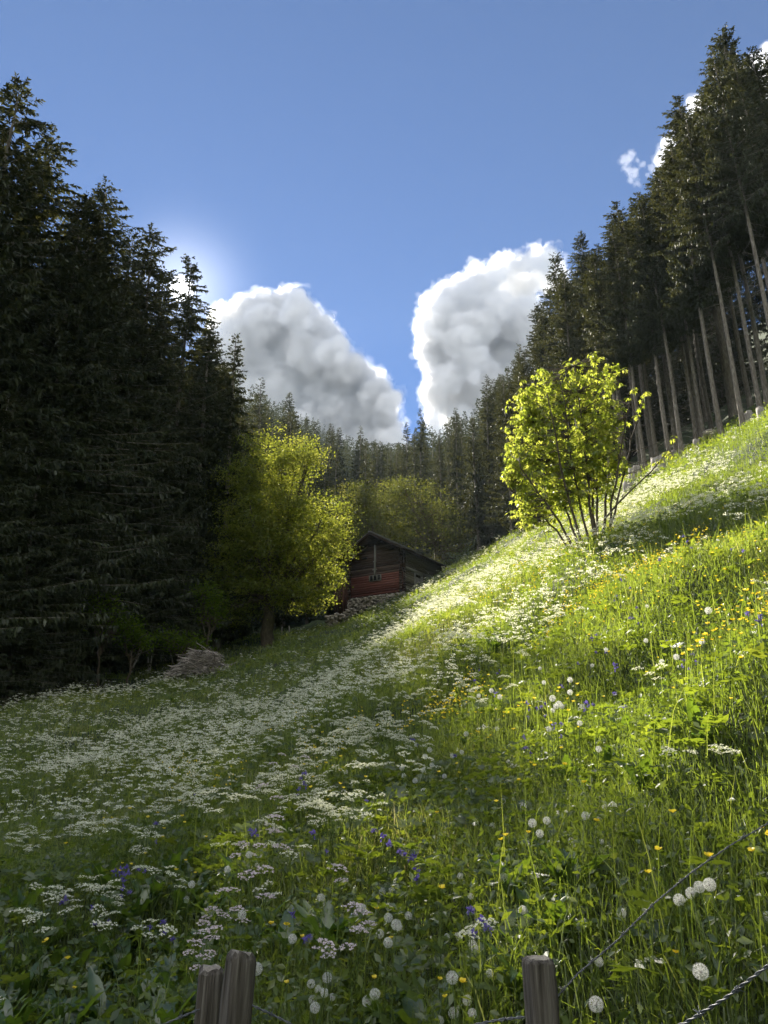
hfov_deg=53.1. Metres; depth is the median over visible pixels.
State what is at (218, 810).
cow parsley
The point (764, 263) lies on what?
spruce tree
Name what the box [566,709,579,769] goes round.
buttercup
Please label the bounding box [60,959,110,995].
dock plant
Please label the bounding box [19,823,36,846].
cow parsley
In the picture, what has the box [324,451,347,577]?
spruce tree
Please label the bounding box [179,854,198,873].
dock plant
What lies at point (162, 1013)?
dock plant
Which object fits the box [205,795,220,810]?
cow parsley
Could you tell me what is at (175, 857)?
dock plant
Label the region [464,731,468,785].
dandelion clock
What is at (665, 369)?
spruce tree
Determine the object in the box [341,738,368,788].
cow parsley
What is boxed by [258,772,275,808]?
cow parsley
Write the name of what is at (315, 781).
cow parsley
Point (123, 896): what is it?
violet blue flower
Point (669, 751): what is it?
cow parsley
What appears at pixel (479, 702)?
cow parsley
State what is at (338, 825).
cow parsley
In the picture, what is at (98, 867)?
dock plant
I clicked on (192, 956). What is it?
dock plant
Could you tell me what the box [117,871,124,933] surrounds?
violet blue flower
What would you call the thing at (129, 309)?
spruce tree
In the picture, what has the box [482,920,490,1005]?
violet blue flower
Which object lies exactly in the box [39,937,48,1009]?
buttercup
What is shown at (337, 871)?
pink umbel plant
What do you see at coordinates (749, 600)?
dock plant
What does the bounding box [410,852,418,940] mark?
violet blue flower
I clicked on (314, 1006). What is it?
dandelion clock
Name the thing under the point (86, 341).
spruce tree
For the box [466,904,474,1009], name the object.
violet blue flower
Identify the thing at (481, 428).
spruce tree
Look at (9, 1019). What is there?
dock plant
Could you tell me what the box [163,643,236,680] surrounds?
brush pile
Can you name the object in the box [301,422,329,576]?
spruce tree
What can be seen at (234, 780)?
cow parsley
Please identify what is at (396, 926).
dandelion clock
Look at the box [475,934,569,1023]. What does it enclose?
dock plant
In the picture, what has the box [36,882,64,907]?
dock plant
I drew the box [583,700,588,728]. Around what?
violet blue flower
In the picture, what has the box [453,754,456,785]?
violet blue flower
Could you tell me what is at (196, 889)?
dock plant
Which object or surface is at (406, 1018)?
dock plant
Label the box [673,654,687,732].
dandelion clock
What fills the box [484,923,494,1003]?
violet blue flower
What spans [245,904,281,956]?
dock plant
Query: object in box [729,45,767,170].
spruce tree
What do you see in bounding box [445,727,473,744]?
dock plant
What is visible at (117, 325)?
spruce tree
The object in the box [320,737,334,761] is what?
cow parsley
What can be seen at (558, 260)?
spruce tree
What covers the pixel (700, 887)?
dandelion clock
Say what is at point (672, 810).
buttercup
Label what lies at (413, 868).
violet blue flower
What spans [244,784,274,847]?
cow parsley
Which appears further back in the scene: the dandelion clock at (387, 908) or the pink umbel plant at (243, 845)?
the pink umbel plant at (243, 845)
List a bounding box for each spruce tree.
[0,71,123,709]
[0,122,111,683]
[0,135,67,629]
[0,165,90,688]
[0,193,158,690]
[0,389,56,710]
[0,425,88,702]
[2,176,199,684]
[2,190,139,692]
[17,480,114,689]
[23,218,93,429]
[32,231,185,670]
[61,422,162,670]
[74,222,208,668]
[89,445,184,673]
[122,419,206,668]
[123,266,199,603]
[128,253,240,664]
[151,439,232,666]
[167,314,245,646]
[174,324,266,647]
[182,342,250,561]
[192,333,267,651]
[199,454,244,647]
[210,360,263,606]
[226,369,259,635]
[237,394,253,557]
[241,377,270,483]
[242,405,262,460]
[244,429,267,561]
[248,480,298,626]
[249,395,264,434]
[252,414,270,498]
[259,411,322,626]
[262,402,275,455]
[263,418,270,452]
[265,434,274,497]
[266,392,307,505]
[266,425,292,561]
[269,410,278,451]
[286,526,330,624]
[290,415,307,487]
[298,449,321,575]
[300,421,314,448]
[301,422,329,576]
[303,419,314,444]
[303,465,326,580]
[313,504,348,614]
[316,423,347,559]
[317,427,346,516]
[317,454,331,532]
[321,428,350,567]
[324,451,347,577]
[342,425,369,564]
[343,441,361,567]
[344,441,374,575]
[349,436,367,478]
[358,439,370,472]
[366,443,375,473]
[368,443,388,528]
[370,454,387,536]
[371,442,392,533]
[375,446,386,490]
[377,450,399,543]
[382,448,393,539]
[388,447,402,524]
[390,451,403,541]
[393,422,423,544]
[394,451,409,507]
[401,408,444,556]
[401,434,433,555]
[407,441,413,506]
[410,419,436,542]
[415,421,435,496]
[424,436,457,549]
[427,434,437,509]
[429,436,447,526]
[430,433,437,489]
[433,431,448,498]
[434,423,454,518]
[437,408,480,546]
[440,423,451,477]
[442,423,450,483]
[445,418,468,470]
[446,413,470,508]
[449,417,506,551]
[450,415,471,506]
[451,417,475,534]
[466,374,498,537]
[466,412,476,467]
[469,398,483,458]
[470,386,485,516]
[470,409,477,456]
[471,391,505,536]
[480,378,499,523]
[480,378,528,533]
[482,379,526,534]
[484,390,519,534]
[489,378,497,430]
[493,374,506,403]
[495,349,557,530]
[495,373,505,403]
[496,367,525,494]
[501,343,543,518]
[502,366,513,390]
[507,359,516,394]
[510,302,565,522]
[510,354,518,410]
[525,306,548,367]
[526,311,557,511]
[527,252,603,505]
[534,287,580,475]
[543,271,602,499]
[547,270,603,490]
[563,274,591,479]
[564,230,613,478]
[578,243,632,464]
[578,250,646,480]
[580,249,634,478]
[594,223,659,470]
[597,200,663,461]
[597,250,653,464]
[598,262,633,457]
[606,192,690,449]
[606,257,668,458]
[607,213,669,456]
[607,255,668,455]
[612,363,662,436]
[613,209,693,460]
[627,195,702,456]
[632,204,701,450]
[638,170,725,436]
[642,166,707,439]
[642,187,712,439]
[647,309,726,427]
[647,339,698,430]
[649,139,746,438]
[654,94,759,416]
[654,338,678,447]
[658,146,726,426]
[659,157,726,428]
[663,112,755,427]
[665,123,745,418]
[668,201,714,437]
[669,178,715,422]
[671,305,766,401]
[672,279,767,410]
[680,114,765,408]
[682,94,767,407]
[690,52,767,328]
[690,79,767,405]
[698,22,767,368]
[701,263,767,386]
[702,312,742,392]
[722,54,767,259]
[722,108,767,369]
[728,94,767,340]
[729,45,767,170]
[739,63,767,241]
[758,51,767,86]
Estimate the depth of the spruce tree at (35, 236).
38.48 m
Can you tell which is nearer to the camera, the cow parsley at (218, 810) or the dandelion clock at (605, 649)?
the cow parsley at (218, 810)
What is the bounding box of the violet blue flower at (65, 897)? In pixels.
[59,895,68,943]
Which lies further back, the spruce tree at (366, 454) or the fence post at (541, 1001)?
the spruce tree at (366, 454)
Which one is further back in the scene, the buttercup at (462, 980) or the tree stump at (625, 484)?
the tree stump at (625, 484)
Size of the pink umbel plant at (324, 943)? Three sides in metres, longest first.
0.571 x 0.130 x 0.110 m
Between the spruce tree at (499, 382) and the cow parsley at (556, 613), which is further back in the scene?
the spruce tree at (499, 382)
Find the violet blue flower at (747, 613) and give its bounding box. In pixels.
[745,611,760,675]
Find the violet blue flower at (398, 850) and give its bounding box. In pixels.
[397,848,403,901]
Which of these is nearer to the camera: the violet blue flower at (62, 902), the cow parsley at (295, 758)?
the violet blue flower at (62, 902)
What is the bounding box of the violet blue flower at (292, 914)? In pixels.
[289,907,297,1000]
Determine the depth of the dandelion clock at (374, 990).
2.78 m
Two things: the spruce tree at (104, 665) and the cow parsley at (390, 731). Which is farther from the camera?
the spruce tree at (104, 665)
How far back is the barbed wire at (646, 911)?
2.50 m
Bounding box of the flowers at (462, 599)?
[0,417,767,822]
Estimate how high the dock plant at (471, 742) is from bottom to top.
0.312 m
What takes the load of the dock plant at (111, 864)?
on the ground at (688, 439)
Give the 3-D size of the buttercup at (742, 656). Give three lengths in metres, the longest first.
0.506 x 0.052 x 0.040 m
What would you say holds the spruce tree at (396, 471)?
on the ground at (688, 439)
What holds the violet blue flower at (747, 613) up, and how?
on the ground at (688, 439)
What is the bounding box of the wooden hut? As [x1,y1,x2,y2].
[330,531,449,617]
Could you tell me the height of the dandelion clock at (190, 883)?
0.631 m
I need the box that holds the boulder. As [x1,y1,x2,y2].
[702,429,716,436]
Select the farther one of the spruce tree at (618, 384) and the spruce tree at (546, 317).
the spruce tree at (546, 317)
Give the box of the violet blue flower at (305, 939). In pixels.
[300,935,308,967]
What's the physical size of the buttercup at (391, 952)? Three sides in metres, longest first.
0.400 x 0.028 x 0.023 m
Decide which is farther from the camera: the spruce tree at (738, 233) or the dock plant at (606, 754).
the spruce tree at (738, 233)
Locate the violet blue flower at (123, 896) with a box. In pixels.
[120,884,124,918]
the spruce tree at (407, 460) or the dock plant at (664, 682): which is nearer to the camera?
the dock plant at (664, 682)
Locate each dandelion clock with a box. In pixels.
[182,881,194,966]
[219,866,229,953]
[234,910,246,948]
[246,851,251,924]
[256,962,261,1023]
[286,934,296,1020]
[304,979,314,1023]
[307,995,315,1023]
[310,1002,319,1023]
[315,985,322,1023]
[317,894,324,916]
[320,972,331,1023]
[321,989,327,1023]
[326,993,334,1021]
[358,904,365,975]
[362,995,371,1023]
[370,988,382,1023]
[372,929,383,972]
[383,913,392,993]
[383,937,392,1013]
[385,903,392,927]
[388,925,401,983]
[391,919,401,1023]
[405,912,411,960]
[427,747,431,802]
[446,971,457,1023]
[448,1007,458,1023]
[463,994,470,1014]
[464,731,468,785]
[465,893,473,935]
[468,940,478,982]
[468,1008,476,1023]
[486,969,497,1017]
[497,694,503,739]
[500,873,509,904]
[528,818,541,907]
[536,829,543,893]
[543,816,550,886]
[546,726,551,799]
[549,695,557,778]
[553,703,562,789]
[556,701,560,764]
[560,704,566,753]
[567,677,576,739]
[568,690,575,762]
[577,721,581,771]
[579,704,584,760]
[581,812,594,854]
[588,995,603,1023]
[594,957,602,1001]
[595,747,601,806]
[604,647,608,700]
[616,908,625,954]
[659,659,672,700]
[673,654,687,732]
[673,893,690,1023]
[685,887,713,1023]
[692,963,708,1023]
[693,881,715,991]
[703,878,736,1023]
[705,607,717,694]
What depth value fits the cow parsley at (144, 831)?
6.15 m
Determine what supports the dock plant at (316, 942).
on the ground at (688, 439)
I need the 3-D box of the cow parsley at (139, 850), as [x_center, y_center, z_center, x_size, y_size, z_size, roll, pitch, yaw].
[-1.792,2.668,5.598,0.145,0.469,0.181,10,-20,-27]
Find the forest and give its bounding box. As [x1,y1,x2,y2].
[233,379,497,499]
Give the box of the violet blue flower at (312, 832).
[309,829,315,889]
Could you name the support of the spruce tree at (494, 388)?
on the ground at (688, 439)
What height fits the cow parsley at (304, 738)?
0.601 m
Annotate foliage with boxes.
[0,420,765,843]
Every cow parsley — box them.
[5,830,27,880]
[6,836,29,861]
[9,907,48,969]
[12,815,30,844]
[17,844,32,858]
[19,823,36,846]
[22,907,73,997]
[29,882,63,944]
[32,830,50,852]
[40,836,60,855]
[48,884,74,920]
[54,893,82,953]
[57,813,73,850]
[60,805,78,843]
[65,824,82,853]
[71,805,92,833]
[71,808,86,838]
[74,825,91,844]
[75,882,97,919]
[76,820,93,871]
[76,821,106,873]
[77,874,102,916]
[78,816,96,833]
[79,879,119,932]
[88,820,110,857]
[90,885,124,930]
[90,904,117,975]
[99,911,119,975]
[101,894,124,936]
[105,819,132,854]
[106,816,128,844]
[114,805,134,840]
[128,845,150,871]
[129,825,147,868]
[131,918,177,989]
[133,865,149,893]
[134,798,161,860]
[136,825,156,846]
[137,865,176,940]
[142,831,164,865]
[147,807,171,846]
[148,804,173,864]
[159,815,177,856]
[160,784,191,836]
[164,780,175,807]
[165,870,186,943]
[166,794,191,825]
[167,788,181,813]
[180,789,205,816]
[182,787,204,814]
[184,778,199,795]
[184,789,218,829]
[188,803,209,858]
[192,796,215,818]
[196,786,216,807]
[201,775,220,800]
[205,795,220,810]
[206,808,223,875]
[210,841,240,909]
[217,787,232,811]
[217,792,250,856]
[225,760,239,809]
[227,793,242,815]
[228,772,243,794]
[241,748,258,794]
[243,783,261,816]
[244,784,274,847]
[251,781,270,819]
[252,880,281,962]
[253,816,285,893]
[254,773,269,795]
[257,741,268,771]
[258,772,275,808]
[259,772,285,829]
[263,788,281,842]
[264,767,282,789]
[264,840,311,903]
[265,737,282,759]
[272,769,298,820]
[272,798,298,874]
[274,763,293,800]
[280,725,295,752]
[280,795,304,825]
[282,773,303,819]
[290,756,308,772]
[290,793,312,836]
[295,746,313,790]
[296,733,309,750]
[296,742,309,768]
[296,803,314,869]
[297,735,317,760]
[299,723,317,757]
[300,779,314,801]
[302,746,322,774]
[302,780,327,836]
[302,799,332,878]
[303,749,317,792]
[305,772,325,812]
[306,759,326,786]
[307,812,325,861]
[309,790,338,865]
[311,747,325,778]
[313,790,325,829]
[314,803,333,848]
[314,807,340,864]
[315,786,341,813]
[319,737,341,759]
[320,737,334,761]
[323,746,345,781]
[323,805,348,863]
[324,764,344,816]
[326,807,350,862]
[327,728,342,751]
[331,727,355,760]
[332,709,349,745]
[334,719,349,744]
[334,728,348,756]
[335,738,356,791]
[336,701,351,728]
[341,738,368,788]
[341,789,367,853]
[344,730,359,761]
[344,762,367,803]
[344,809,374,870]
[345,716,362,747]
[346,721,366,756]
[349,779,369,806]
[351,717,369,746]
[351,735,362,777]
[352,760,376,799]
[358,748,377,789]
[361,727,372,751]
[362,718,389,756]
[363,723,385,747]
[364,717,381,743]
[365,762,385,800]
[366,792,387,845]
[373,696,387,737]
[375,711,391,762]
[376,753,394,789]
[382,722,402,753]
[387,720,403,769]
[388,731,402,762]
[393,733,414,772]
[395,745,412,791]
[398,751,433,819]
[399,734,418,778]
[403,711,423,740]
[412,688,424,729]
[412,763,440,810]
[413,733,433,767]
[420,720,438,748]
[420,743,432,767]
[423,706,445,736]
[442,692,455,718]
[456,673,468,702]
[458,917,498,1021]
[465,684,480,701]
[467,696,487,722]
[483,656,496,694]
[505,683,517,726]
[515,650,530,686]
[549,607,561,624]
[574,606,584,646]
[632,663,667,715]
[659,746,697,849]
[708,743,739,815]
[750,579,767,608]
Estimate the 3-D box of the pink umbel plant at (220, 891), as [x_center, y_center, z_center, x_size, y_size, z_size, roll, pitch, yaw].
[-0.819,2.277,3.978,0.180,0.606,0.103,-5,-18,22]
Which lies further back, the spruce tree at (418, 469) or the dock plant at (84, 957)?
the spruce tree at (418, 469)
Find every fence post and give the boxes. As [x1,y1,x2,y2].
[194,964,223,1023]
[218,949,256,1023]
[522,955,559,1023]
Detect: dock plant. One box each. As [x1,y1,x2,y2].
[0,882,47,929]
[0,933,9,948]
[0,949,38,976]
[0,960,41,1007]
[0,987,41,1016]
[0,991,43,1023]
[0,995,7,1009]
[0,1012,59,1023]
[3,1000,62,1023]
[4,883,32,923]
[5,974,22,1005]
[18,875,39,892]
[25,943,75,969]
[28,904,83,929]
[28,982,113,1023]
[30,953,80,993]
[30,958,60,995]
[33,913,79,953]
[36,874,79,905]
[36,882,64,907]
[36,988,55,1019]
[40,944,94,976]
[45,915,73,946]
[47,992,84,1023]
[47,1010,82,1023]
[52,965,127,1022]
[54,1015,64,1023]
[58,934,127,973]
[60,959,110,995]
[71,911,105,951]
[71,920,95,937]
[77,989,114,1021]
[78,860,134,903]
[83,855,117,873]
[83,935,122,973]
[88,929,151,980]
[90,896,134,923]
[94,886,158,942]
[94,938,143,987]
[97,874,143,901]
[98,920,129,946]
[101,869,153,896]
[114,961,169,1019]
[116,990,196,1023]
[118,911,167,953]
[121,983,175,1023]
[125,873,158,894]
[125,878,175,920]
[127,952,175,993]
[145,934,192,958]
[145,967,196,982]
[148,990,177,1018]
[151,956,189,980]
[153,968,224,1022]
[154,845,193,893]
[154,965,193,1007]
[154,1007,194,1023]
[162,694,177,705]
[167,982,195,1011]
[168,844,202,858]
[169,875,208,920]
[169,882,208,931]
[172,883,227,906]
[177,863,213,882]
[177,942,219,960]
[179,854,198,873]
[180,983,197,989]
[183,939,227,968]
[187,892,224,919]
[188,918,234,956]
[189,889,237,926]
[193,870,222,895]
[197,886,234,906]
[213,849,265,893]
[218,888,273,926]
[221,852,268,879]
[222,893,296,950]
[242,925,269,953]
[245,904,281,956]
[248,897,303,931]
[251,920,273,962]
[258,908,318,965]
[277,820,316,853]
[279,903,316,931]
[286,909,365,966]
[293,898,364,973]
[299,923,351,962]
[303,896,334,954]
[343,985,402,1023]
[363,1002,403,1023]
[383,975,429,1004]
[385,965,467,1023]
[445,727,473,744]
[460,736,486,751]
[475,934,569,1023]
[476,851,540,912]
[485,634,504,652]
[491,922,542,965]
[510,880,593,956]
[515,907,585,958]
[535,852,579,894]
[536,840,619,896]
[551,753,592,784]
[564,772,594,792]
[586,744,623,780]
[606,713,636,740]
[612,751,669,805]
[646,675,671,695]
[667,696,702,741]
[687,711,736,760]
[721,606,750,618]
[731,587,767,614]
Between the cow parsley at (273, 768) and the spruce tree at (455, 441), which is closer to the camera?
the cow parsley at (273, 768)
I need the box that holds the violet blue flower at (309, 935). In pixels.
[302,933,312,988]
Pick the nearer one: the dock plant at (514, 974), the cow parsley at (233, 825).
the dock plant at (514, 974)
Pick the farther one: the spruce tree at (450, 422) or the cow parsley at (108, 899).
the spruce tree at (450, 422)
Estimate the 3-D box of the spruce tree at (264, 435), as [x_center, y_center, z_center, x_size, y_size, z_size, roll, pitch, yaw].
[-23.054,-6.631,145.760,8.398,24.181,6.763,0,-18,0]
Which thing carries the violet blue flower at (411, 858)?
on the ground at (688, 439)
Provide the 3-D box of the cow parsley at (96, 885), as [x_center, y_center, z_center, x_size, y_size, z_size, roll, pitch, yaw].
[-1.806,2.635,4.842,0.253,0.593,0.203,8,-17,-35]
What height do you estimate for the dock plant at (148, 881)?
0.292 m
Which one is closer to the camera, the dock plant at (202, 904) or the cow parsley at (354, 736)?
the dock plant at (202, 904)
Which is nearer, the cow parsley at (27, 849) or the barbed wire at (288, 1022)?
the barbed wire at (288, 1022)
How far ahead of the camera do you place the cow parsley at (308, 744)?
8.37 m
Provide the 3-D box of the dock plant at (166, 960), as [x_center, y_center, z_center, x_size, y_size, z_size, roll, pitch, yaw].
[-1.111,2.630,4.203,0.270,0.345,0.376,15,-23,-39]
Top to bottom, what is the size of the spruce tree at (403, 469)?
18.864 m
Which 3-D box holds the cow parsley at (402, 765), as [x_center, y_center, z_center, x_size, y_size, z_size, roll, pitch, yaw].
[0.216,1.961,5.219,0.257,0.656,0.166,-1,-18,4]
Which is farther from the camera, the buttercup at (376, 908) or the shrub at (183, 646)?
the shrub at (183, 646)
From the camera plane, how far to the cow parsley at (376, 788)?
5.68 m
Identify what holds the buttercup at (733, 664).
on the ground at (688, 439)
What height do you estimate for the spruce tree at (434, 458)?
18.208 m
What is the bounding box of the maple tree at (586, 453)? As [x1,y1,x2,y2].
[500,351,677,550]
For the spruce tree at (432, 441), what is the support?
on the ground at (688, 439)
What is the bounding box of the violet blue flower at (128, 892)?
[122,889,131,931]
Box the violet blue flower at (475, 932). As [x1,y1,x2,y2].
[468,927,477,1005]
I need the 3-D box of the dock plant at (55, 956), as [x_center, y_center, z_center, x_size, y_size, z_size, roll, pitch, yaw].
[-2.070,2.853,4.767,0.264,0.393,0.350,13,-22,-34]
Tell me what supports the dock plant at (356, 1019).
on the ground at (688, 439)
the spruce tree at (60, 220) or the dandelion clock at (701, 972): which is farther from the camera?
the spruce tree at (60, 220)
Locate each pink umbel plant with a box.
[183,938,204,1014]
[189,953,211,995]
[193,915,211,962]
[197,906,222,964]
[200,934,219,964]
[202,911,231,963]
[215,887,247,948]
[224,875,248,963]
[229,905,249,950]
[230,841,249,909]
[238,844,255,903]
[238,870,274,955]
[254,827,279,906]
[255,783,282,856]
[256,843,292,966]
[265,814,276,851]
[266,814,283,905]
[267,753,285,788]
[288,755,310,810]
[312,938,337,1023]
[327,863,349,966]
[339,926,368,1017]
[341,901,376,1019]
[351,909,370,1016]
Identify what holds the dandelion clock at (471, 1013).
on the ground at (688, 439)
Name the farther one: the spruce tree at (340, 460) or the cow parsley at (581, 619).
the spruce tree at (340, 460)
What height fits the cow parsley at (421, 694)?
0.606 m
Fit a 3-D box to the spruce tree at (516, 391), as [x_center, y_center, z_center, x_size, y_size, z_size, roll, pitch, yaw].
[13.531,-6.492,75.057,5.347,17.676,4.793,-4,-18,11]
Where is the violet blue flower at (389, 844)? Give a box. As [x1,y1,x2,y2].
[386,842,393,897]
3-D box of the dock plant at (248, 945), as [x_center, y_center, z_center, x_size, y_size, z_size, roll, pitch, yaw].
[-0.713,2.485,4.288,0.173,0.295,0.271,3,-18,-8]
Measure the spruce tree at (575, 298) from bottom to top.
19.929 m
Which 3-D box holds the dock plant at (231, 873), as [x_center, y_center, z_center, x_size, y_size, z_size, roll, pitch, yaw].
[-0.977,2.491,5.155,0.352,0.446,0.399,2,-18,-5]
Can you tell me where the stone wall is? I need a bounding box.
[324,608,352,628]
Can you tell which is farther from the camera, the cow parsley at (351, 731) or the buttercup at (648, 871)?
the cow parsley at (351, 731)
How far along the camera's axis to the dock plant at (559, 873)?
3.65 m
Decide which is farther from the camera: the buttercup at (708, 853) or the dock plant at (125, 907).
the dock plant at (125, 907)
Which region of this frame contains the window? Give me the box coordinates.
[369,574,380,581]
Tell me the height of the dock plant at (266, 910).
0.443 m
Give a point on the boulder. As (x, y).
(706, 432)
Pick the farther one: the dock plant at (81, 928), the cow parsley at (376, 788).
the cow parsley at (376, 788)
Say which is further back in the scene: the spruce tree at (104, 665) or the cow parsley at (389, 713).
the spruce tree at (104, 665)
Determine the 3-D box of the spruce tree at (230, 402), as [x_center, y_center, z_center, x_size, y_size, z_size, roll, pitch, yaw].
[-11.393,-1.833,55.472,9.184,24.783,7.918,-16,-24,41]
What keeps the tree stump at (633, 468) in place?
on the ground at (688, 439)
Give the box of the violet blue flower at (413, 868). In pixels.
[412,866,420,934]
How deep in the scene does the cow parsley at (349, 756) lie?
6.54 m
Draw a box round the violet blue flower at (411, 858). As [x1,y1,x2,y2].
[407,856,414,931]
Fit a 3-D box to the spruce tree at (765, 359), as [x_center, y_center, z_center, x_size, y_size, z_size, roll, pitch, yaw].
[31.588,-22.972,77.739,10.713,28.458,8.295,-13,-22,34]
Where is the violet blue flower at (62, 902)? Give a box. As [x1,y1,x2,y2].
[59,900,63,971]
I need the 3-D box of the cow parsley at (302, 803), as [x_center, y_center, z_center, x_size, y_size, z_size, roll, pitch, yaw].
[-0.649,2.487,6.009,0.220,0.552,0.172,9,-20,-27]
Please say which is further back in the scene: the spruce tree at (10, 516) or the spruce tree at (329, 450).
the spruce tree at (329, 450)
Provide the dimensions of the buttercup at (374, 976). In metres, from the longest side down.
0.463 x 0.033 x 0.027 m
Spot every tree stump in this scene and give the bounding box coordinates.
[621,480,631,496]
[627,465,636,481]
[649,455,666,472]
[692,438,699,449]
[744,410,754,422]
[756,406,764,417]
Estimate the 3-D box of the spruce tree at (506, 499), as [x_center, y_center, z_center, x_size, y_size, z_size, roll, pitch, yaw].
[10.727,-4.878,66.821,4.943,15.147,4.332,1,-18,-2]
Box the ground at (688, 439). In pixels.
[0,323,767,1023]
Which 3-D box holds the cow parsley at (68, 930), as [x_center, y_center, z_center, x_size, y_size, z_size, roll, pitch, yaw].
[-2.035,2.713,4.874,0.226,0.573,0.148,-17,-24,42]
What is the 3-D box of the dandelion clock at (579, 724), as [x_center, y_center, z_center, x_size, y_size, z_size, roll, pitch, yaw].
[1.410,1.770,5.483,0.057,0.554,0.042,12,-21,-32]
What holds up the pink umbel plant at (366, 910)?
on the ground at (688, 439)
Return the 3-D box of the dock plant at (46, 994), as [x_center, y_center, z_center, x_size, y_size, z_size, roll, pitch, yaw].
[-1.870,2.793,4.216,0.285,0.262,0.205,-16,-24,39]
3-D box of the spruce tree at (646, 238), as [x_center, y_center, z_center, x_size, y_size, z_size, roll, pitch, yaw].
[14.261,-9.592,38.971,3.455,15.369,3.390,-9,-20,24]
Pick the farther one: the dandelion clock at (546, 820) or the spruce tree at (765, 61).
the spruce tree at (765, 61)
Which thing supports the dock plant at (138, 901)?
on the ground at (688, 439)
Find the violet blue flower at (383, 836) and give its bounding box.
[380,833,386,862]
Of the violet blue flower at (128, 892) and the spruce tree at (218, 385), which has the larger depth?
the spruce tree at (218, 385)
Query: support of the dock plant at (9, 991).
on the ground at (688, 439)
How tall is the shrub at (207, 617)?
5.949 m
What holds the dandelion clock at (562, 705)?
on the ground at (688, 439)
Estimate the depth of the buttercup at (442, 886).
3.15 m
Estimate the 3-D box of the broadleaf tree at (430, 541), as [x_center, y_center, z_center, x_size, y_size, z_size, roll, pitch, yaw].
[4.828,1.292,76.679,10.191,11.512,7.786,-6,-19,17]
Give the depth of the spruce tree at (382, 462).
128.17 m
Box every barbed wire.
[163,1009,199,1023]
[252,1004,524,1023]
[558,823,767,996]
[678,964,767,1023]
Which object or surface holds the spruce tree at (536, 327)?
on the ground at (688, 439)
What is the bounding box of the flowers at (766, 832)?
[103,485,767,835]
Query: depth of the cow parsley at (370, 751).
6.45 m
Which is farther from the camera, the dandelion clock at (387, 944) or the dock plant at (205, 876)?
the dock plant at (205, 876)
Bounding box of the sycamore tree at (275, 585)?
[196,418,366,647]
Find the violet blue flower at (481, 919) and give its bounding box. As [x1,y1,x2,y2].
[476,914,486,1014]
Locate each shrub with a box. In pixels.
[75,566,138,693]
[106,610,159,691]
[147,622,216,659]
[181,571,241,651]
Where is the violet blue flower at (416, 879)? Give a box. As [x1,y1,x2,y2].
[414,874,418,950]
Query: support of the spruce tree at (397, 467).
on the ground at (688, 439)
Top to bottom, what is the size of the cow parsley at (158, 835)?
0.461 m
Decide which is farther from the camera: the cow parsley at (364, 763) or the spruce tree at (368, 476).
the spruce tree at (368, 476)
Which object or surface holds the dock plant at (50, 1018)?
on the ground at (688, 439)
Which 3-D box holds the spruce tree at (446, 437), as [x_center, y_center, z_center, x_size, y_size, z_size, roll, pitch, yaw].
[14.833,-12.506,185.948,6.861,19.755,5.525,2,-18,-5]
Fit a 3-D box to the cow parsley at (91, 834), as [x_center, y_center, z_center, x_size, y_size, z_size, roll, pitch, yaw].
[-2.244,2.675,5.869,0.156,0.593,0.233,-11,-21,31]
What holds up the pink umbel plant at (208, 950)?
on the ground at (688, 439)
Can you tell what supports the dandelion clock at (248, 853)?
on the ground at (688, 439)
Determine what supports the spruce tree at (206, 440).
on the ground at (688, 439)
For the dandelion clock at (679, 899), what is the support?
on the ground at (688, 439)
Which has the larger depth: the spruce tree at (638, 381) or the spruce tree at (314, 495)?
the spruce tree at (314, 495)
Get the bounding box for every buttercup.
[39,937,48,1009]
[52,956,70,1021]
[141,815,149,881]
[268,921,273,1021]
[278,922,289,1007]
[284,979,288,1023]
[294,934,303,1022]
[372,974,376,1021]
[374,907,378,974]
[389,936,392,970]
[438,884,444,1013]
[442,994,453,1023]
[457,977,466,1023]
[497,837,502,906]
[503,833,522,933]
[512,728,530,782]
[526,830,535,902]
[560,762,566,841]
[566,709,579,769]
[572,700,574,747]
[582,780,602,879]
[594,818,599,915]
[644,869,661,1021]
[654,846,691,1000]
[666,949,678,1019]
[668,809,676,945]
[687,648,705,713]
[695,639,707,700]
[702,632,706,686]
[704,851,725,1022]
[705,622,719,697]
[710,638,717,709]
[729,697,735,759]
[730,618,736,702]
[737,618,765,690]
[739,632,760,697]
[739,655,763,722]
[748,847,767,942]
[757,598,767,647]
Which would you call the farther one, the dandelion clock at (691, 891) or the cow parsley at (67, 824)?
the cow parsley at (67, 824)
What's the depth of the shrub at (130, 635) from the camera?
37.26 m
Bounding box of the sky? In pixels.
[0,0,767,458]
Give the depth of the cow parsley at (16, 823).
9.02 m
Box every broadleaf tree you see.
[320,474,427,551]
[386,474,483,570]
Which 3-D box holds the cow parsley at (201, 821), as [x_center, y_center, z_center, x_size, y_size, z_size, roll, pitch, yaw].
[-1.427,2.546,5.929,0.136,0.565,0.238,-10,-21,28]
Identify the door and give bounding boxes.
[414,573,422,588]
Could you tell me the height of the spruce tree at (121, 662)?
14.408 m
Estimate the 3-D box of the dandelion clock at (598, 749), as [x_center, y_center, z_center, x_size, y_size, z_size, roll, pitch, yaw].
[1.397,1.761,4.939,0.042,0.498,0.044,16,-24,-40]
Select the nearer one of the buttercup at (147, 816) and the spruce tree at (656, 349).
the buttercup at (147, 816)
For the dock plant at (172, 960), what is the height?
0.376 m
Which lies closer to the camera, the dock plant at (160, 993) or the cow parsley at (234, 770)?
the dock plant at (160, 993)
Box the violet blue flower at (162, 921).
[151,919,165,966]

